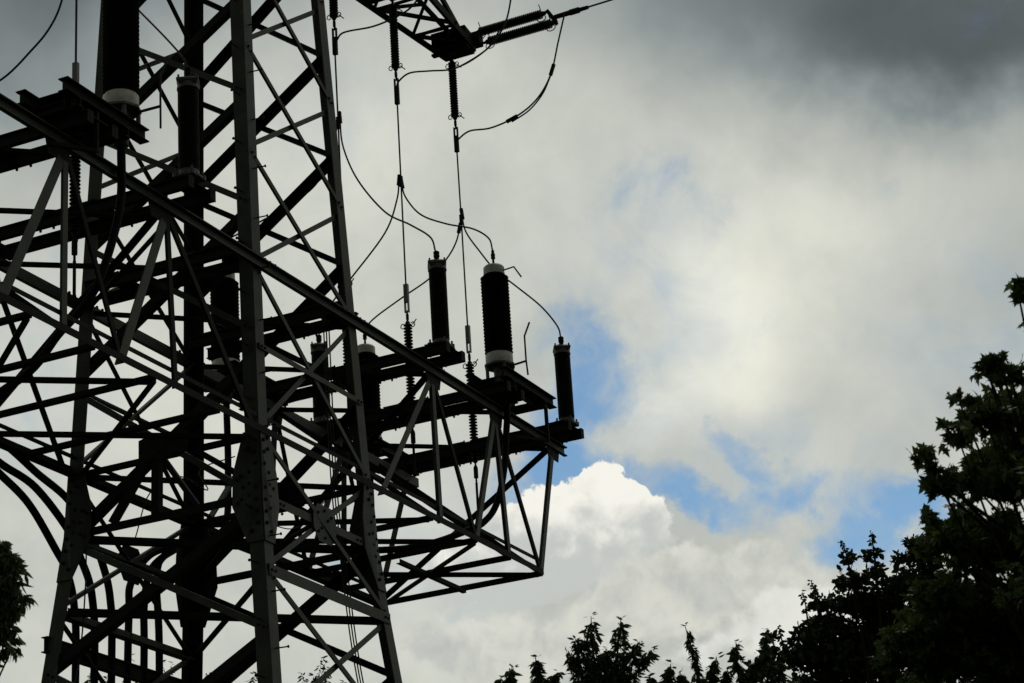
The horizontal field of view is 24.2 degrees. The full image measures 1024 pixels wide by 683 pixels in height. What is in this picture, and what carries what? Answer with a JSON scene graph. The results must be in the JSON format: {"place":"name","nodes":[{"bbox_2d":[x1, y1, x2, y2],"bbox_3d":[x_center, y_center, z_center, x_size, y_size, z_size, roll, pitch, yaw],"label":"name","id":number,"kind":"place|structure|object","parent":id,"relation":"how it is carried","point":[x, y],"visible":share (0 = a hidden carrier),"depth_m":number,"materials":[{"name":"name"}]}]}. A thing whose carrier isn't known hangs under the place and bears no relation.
{"place":"outdoors","nodes":[
{"label":"outdoors","id":0,"kind":"place"},
{"bbox_2d":[0,0,1023,682],"label":"sky","id":1,"kind":"structure","parent":0,"point":[768,242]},
{"bbox_3d":[-9.116,-2.756,36.625,0.600,2.950,0.600,-13,-23,23],"label":"cable termination","id":2,"kind":"object","parent":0,"visible":0},
{"bbox_2d":[0,0,62,80],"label":"jumper wire","id":3,"kind":"object","parent":2,"relation":"attached to","point":[33,47],"visible":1,"depth_m":36.84,"materials":[{"name":"metal"}]},
{"label":"ground","id":4,"kind":"structure","parent":0,"visible":0},
{"bbox_2d":[0,540,38,675],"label":"tree","id":5,"kind":"object","parent":4,"relation":"on","point":[12,570],"visible":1,"depth_m":14.00,"materials":[{"name":"green plant"}]},
{"bbox_2d":[84,653,257,682],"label":"distant tree","id":6,"kind":"object","parent":4,"relation":"on","point":[253,678],"visible":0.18,"depth_m":69.97,"materials":[{"name":"green plant"}]},
{"bbox_2d":[0,0,583,682],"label":"power tower","id":7,"kind":"structure","parent":4,"relation":"on","point":[76,120],"depth_m":37.81,"materials":[{"name":"metal"}]},
{"bbox_2d":[0,469,79,682],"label":"power cable","id":8,"kind":"object","parent":7,"relation":"attached to","point":[14,488],"visible":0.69,"depth_m":36.62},
{"bbox_2d":[0,458,98,682],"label":"power cable","id":9,"kind":"object","parent":7,"relation":"attached to","point":[39,491],"visible":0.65,"depth_m":36.97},
{"bbox_2d":[0,144,125,682],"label":"power cable","id":10,"kind":"object","parent":7,"relation":"attached to","point":[48,348],"visible":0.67,"depth_m":33.45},
{"bbox_2d":[68,61,82,295],"bbox_3d":[-6.537,-2.472,35.746,0.330,3.840,0.172,-26,-30,44],"label":"anchor insulator","id":11,"kind":"object","parent":7,"relation":"attached to","point":[75,229],"visible":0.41,"depth_m":35.53,"materials":[{"name":"brown ceramic"}]},
{"bbox_2d":[75,0,77,61],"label":"drop wire","id":12,"kind":"object","parent":11,"relation":"attached to","point":[76,6],"visible":1,"depth_m":36.66,"materials":[{"name":"metal"}]},
{"bbox_2d":[75,555,86,682],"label":"earth lead","id":13,"kind":"object","parent":7,"relation":"hanging from","point":[83,607],"visible":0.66,"depth_m":36.59,"materials":[{"name":"metal"}]},
{"bbox_2d":[102,0,167,148],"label":"cable termination","id":14,"kind":"object","parent":7,"relation":"attached to","point":[120,58],"visible":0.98,"depth_m":34.22,"materials":[{"name":"brown ceramic"}]},
{"bbox_2d":[135,456,234,536],"bbox_3d":[-5.065,2.368,37.139,1.575,1.361,0.277,2,-22,-14],"label":"loose wire","id":15,"kind":"object","parent":7,"relation":"hanging from","point":[187,479],"visible":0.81,"depth_m":37.15,"materials":[{"name":"metal"}]},
{"bbox_2d":[140,403,231,681],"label":"power cable","id":16,"kind":"object","parent":7,"relation":"attached to","point":[154,563],"visible":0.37,"depth_m":39.39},
{"bbox_2d":[172,66,205,183],"bbox_3d":[-4.783,-3.232,35.279,0.422,1.850,0.422,-10,-22,15],"label":"surge arrester","id":17,"kind":"object","parent":7,"relation":"on","point":[188,86],"visible":0.99,"depth_m":35.13,"materials":[{"name":"brown ceramic"}]},
{"bbox_2d":[139,10,187,66],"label":"jumper wire","id":18,"kind":"object","parent":17,"relation":"attached to","point":[160,32],"visible":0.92,"depth_m":35.89,"materials":[{"name":"metal"}]},
{"bbox_2d":[210,259,239,403],"bbox_3d":[-5.278,-0.240,43.899,0.554,2.950,0.554,-4,-21,2],"label":"cable termination","id":19,"kind":"object","parent":7,"relation":"attached to","point":[224,294],"visible":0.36,"depth_m":43.91,"materials":[{"name":"brown ceramic"}]},
{"bbox_2d":[153,467,374,682],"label":"power cable","id":20,"kind":"object","parent":7,"relation":"attached to","point":[159,638],"visible":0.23,"depth_m":38.81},
{"bbox_2d":[277,408,352,529],"bbox_3d":[-3.318,2.297,40.029,0.594,1.256,3.521,9,-25,-30],"label":"loose wire","id":21,"kind":"object","parent":7,"relation":"attached to","point":[333,490],"visible":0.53,"depth_m":39.75,"materials":[{"name":"metal"}]},
{"bbox_2d":[123,404,510,682],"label":"power cable","id":22,"kind":"object","parent":7,"relation":"attached to","point":[488,517],"visible":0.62,"depth_m":42.58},
{"bbox_2d":[310,334,331,422],"bbox_3d":[-3.663,0.734,45.574,0.422,1.850,0.422,-10,-22,15],"label":"surge arrester","id":23,"kind":"object","parent":7,"relation":"on","point":[317,350],"visible":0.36,"depth_m":45.54,"materials":[{"name":"brown ceramic"}]},
{"bbox_2d":[319,174,400,334],"bbox_3d":[-2.938,-1.669,46.076,1.944,2.946,0.061,-13,-23,22],"label":"jumper wire","id":24,"kind":"object","parent":23,"relation":"attached to","point":[376,245],"visible":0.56,"depth_m":45.99,"materials":[{"name":"metal"}]},
{"bbox_2d":[327,0,343,54],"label":"hanging insulator","id":25,"kind":"object","parent":7,"relation":"hanging from","point":[333,11],"visible":1,"depth_m":44.97,"materials":[{"name":"metal"}]},
{"bbox_2d":[334,55,340,168],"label":"drop wire","id":26,"kind":"object","parent":25,"relation":"hanging from","point":[338,122],"visible":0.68,"depth_m":44.25,"materials":[{"name":"metal"}]},
{"bbox_2d":[337,0,417,40],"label":"jumper wire","id":27,"kind":"object","parent":25,"relation":"attached to","point":[392,18],"visible":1,"depth_m":44.50,"materials":[{"name":"metal"}]},
{"bbox_2d":[322,315,358,682],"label":"earth lead","id":28,"kind":"object","parent":7,"relation":"hanging from","point":[332,499],"visible":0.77,"depth_m":38.38,"materials":[{"name":"metal"}]},
{"bbox_2d":[325,317,360,682],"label":"earth lead","id":29,"kind":"object","parent":7,"relation":"hanging from","point":[335,501],"visible":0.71,"depth_m":38.42,"materials":[{"name":"metal"}]},
{"bbox_2d":[337,278,353,442],"bbox_3d":[-2.939,-0.018,42.682,0.330,3.840,0.172,-26,-30,44],"label":"anchor insulator","id":30,"kind":"object","parent":7,"relation":"attached to","point":[350,430],"visible":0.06,"depth_m":42.26,"materials":[{"name":"brown ceramic"}]},
{"bbox_2d":[328,319,363,682],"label":"earth lead","id":31,"kind":"object","parent":7,"relation":"hanging from","point":[338,503],"visible":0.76,"depth_m":38.51,"materials":[{"name":"metal"}]},
{"bbox_2d":[358,334,382,438],"bbox_3d":[-2.916,1.153,48.085,0.554,2.950,0.554,15,-28,-39],"label":"cable termination","id":32,"kind":"object","parent":7,"relation":"attached to","point":[370,392],"visible":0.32,"depth_m":48.01,"materials":[{"name":"brown ceramic"}]},
{"bbox_2d":[369,223,460,322],"bbox_3d":[-2.008,-1.302,48.533,2.335,1.889,0.078,-13,-23,22],"label":"jumper wire","id":33,"kind":"object","parent":32,"relation":"attached to","point":[458,232],"visible":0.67,"depth_m":48.40,"materials":[{"name":"metal"}]},
{"bbox_2d":[386,0,404,104],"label":"hanging insulator","id":34,"kind":"object","parent":7,"relation":"hanging from","point":[394,40],"visible":0.98,"depth_m":47.19,"materials":[{"name":"ceramic"}]},
{"bbox_2d":[397,105,406,283],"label":"drop wire","id":35,"kind":"object","parent":34,"relation":"hanging from","point":[401,182],"visible":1,"depth_m":46.11,"materials":[{"name":"metal"}]},
{"bbox_2d":[396,0,510,86],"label":"jumper wire","id":36,"kind":"object","parent":34,"relation":"attached to","point":[406,74],"visible":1,"depth_m":46.35,"materials":[{"name":"metal"}]},
{"bbox_2d":[448,29,500,70],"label":"jumper wire","id":37,"kind":"object","parent":36,"relation":"attached to","point":[478,55],"visible":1,"depth_m":46.16,"materials":[{"name":"metal"}]},
{"bbox_2d":[400,283,421,476],"bbox_3d":[-1.894,0.695,44.698,0.330,3.840,0.172,-26,-30,44],"label":"anchor insulator","id":38,"kind":"object","parent":7,"relation":"attached to","point":[407,328],"visible":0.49,"depth_m":44.93,"materials":[{"name":"brown ceramic"}]},
{"bbox_2d":[428,250,454,348],"bbox_3d":[-1.293,-0.750,42.131,0.422,1.850,0.422,-10,-22,15],"label":"surge arrester","id":39,"kind":"object","parent":7,"relation":"on","point":[437,269],"visible":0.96,"depth_m":42.01,"materials":[{"name":"brown ceramic"}]},
{"bbox_2d":[338,111,435,250],"bbox_3d":[-2.292,-2.933,43.386,1.895,3.286,0.055,-13,-23,23],"label":"jumper wire","id":40,"kind":"object","parent":39,"relation":"attached to","point":[376,203],"visible":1,"depth_m":43.42,"materials":[{"name":"metal"}]},
{"bbox_2d":[445,52,463,152],"bbox_3d":[-1.171,-4.969,49.361,0.337,2.320,0.171,-3,-21,-3],"label":"hanging insulator","id":41,"kind":"object","parent":7,"relation":"hanging from","point":[454,108],"visible":0.98,"depth_m":49.34,"materials":[{"name":"ceramic"}]},
{"bbox_2d":[456,153,467,324],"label":"drop wire","id":42,"kind":"object","parent":41,"relation":"hanging from","point":[461,219],"visible":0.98,"depth_m":48.30,"materials":[{"name":"metal"}]},
{"bbox_2d":[458,12,565,139],"bbox_3d":[-0.032,-5.444,49.122,2.523,2.514,0.200,-9,-22,13],"label":"jumper wire","id":43,"kind":"object","parent":41,"relation":"attached to","point":[514,117],"visible":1,"depth_m":48.91,"materials":[{"name":"metal"}]},
{"bbox_2d":[512,77,550,121],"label":"jumper wire","id":44,"kind":"object","parent":43,"relation":"attached to","point":[533,105],"visible":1,"depth_m":48.75,"materials":[{"name":"metal"}]},
{"bbox_2d":[463,325,483,505],"bbox_3d":[-0.761,1.469,46.883,0.330,3.840,0.172,-26,-30,44],"label":"anchor insulator","id":45,"kind":"object","parent":7,"relation":"attached to","point":[473,425],"visible":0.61,"depth_m":46.80,"materials":[{"name":"brown ceramic"}]},
{"bbox_2d":[480,250,529,381],"bbox_3d":[-0.172,-0.415,44.765,0.877,2.950,0.571,-22,-28,39],"label":"cable termination","id":46,"kind":"object","parent":7,"relation":"attached to","point":[498,341],"visible":0.97,"depth_m":44.70,"materials":[{"name":"brown ceramic"}]},
{"bbox_2d":[402,182,492,249],"bbox_3d":[-1.270,-2.441,45.845,1.767,1.777,0.116,-7,-21,8],"label":"jumper wire","id":47,"kind":"object","parent":46,"relation":"attached to","point":[410,204],"visible":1,"depth_m":45.78,"materials":[{"name":"metal"}]},
{"bbox_2d":[477,4,588,48],"bbox_3d":[0.316,-6.641,49.757,2.820,0.703,0.204,-13,-23,23],"label":"strain insulator","id":48,"kind":"object","parent":7,"relation":"attached to","point":[539,26],"visible":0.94,"depth_m":49.72,"materials":[{"name":"brown ceramic"}]},
{"bbox_2d":[588,0,612,7],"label":"overhead line","id":49,"kind":"object","parent":48,"relation":"attached to","point":[599,3],"visible":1,"depth_m":49.08,"materials":[{"name":"metal"}]},
{"bbox_2d":[553,336,578,426],"bbox_3d":[1.010,0.764,46.423,0.422,1.850,0.422,-10,-22,15],"label":"surge arrester","id":50,"kind":"object","parent":7,"relation":"on","point":[562,361],"visible":0.97,"depth_m":46.30,"materials":[{"name":"brown ceramic"}]},
{"bbox_2d":[459,208,560,335],"bbox_3d":[-0.043,-1.381,47.651,1.990,3.220,0.071,-11,-22,18],"label":"jumper wire","id":51,"kind":"object","parent":50,"relation":"attached to","point":[525,293],"visible":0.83,"depth_m":47.48,"materials":[{"name":"metal"}]},
{"bbox_2d":[298,656,346,682],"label":"distant tree","id":52,"kind":"object","parent":4,"relation":"on","point":[316,677],"visible":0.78,"depth_m":65.98,"materials":[{"name":"green plant"}]},
{"bbox_2d":[494,654,578,682],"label":"sapling","id":53,"kind":"object","parent":4,"relation":"on","point":[537,671],"visible":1,"depth_m":17.98,"materials":[{"name":"green plant"}]},
{"bbox_2d":[563,612,659,682],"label":"sapling","id":54,"kind":"object","parent":4,"relation":"on","point":[592,669],"visible":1,"depth_m":17.97,"materials":[{"name":"green plant"}]},
{"bbox_2d":[642,622,734,682],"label":"sapling","id":55,"kind":"object","parent":4,"relation":"on","point":[668,674],"visible":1,"depth_m":18.58,"materials":[{"name":"green plant"}]},
{"bbox_2d":[726,628,801,682],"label":"sapling","id":56,"kind":"object","parent":4,"relation":"on","point":[749,674],"visible":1,"depth_m":18.58,"materials":[{"name":"green plant"}]},
{"bbox_2d":[745,530,977,682],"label":"broadleaf tree","id":57,"kind":"object","parent":4,"relation":"on","point":[846,654],"visible":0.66,"depth_m":27.05,"materials":[{"name":"green plant"}]},
{"bbox_2d":[867,274,1023,682],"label":"maple tree","id":58,"kind":"object","parent":4,"relation":"on","point":[953,628],"visible":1,"depth_m":13.16,"materials":[{"name":"green plant"}]}
]}

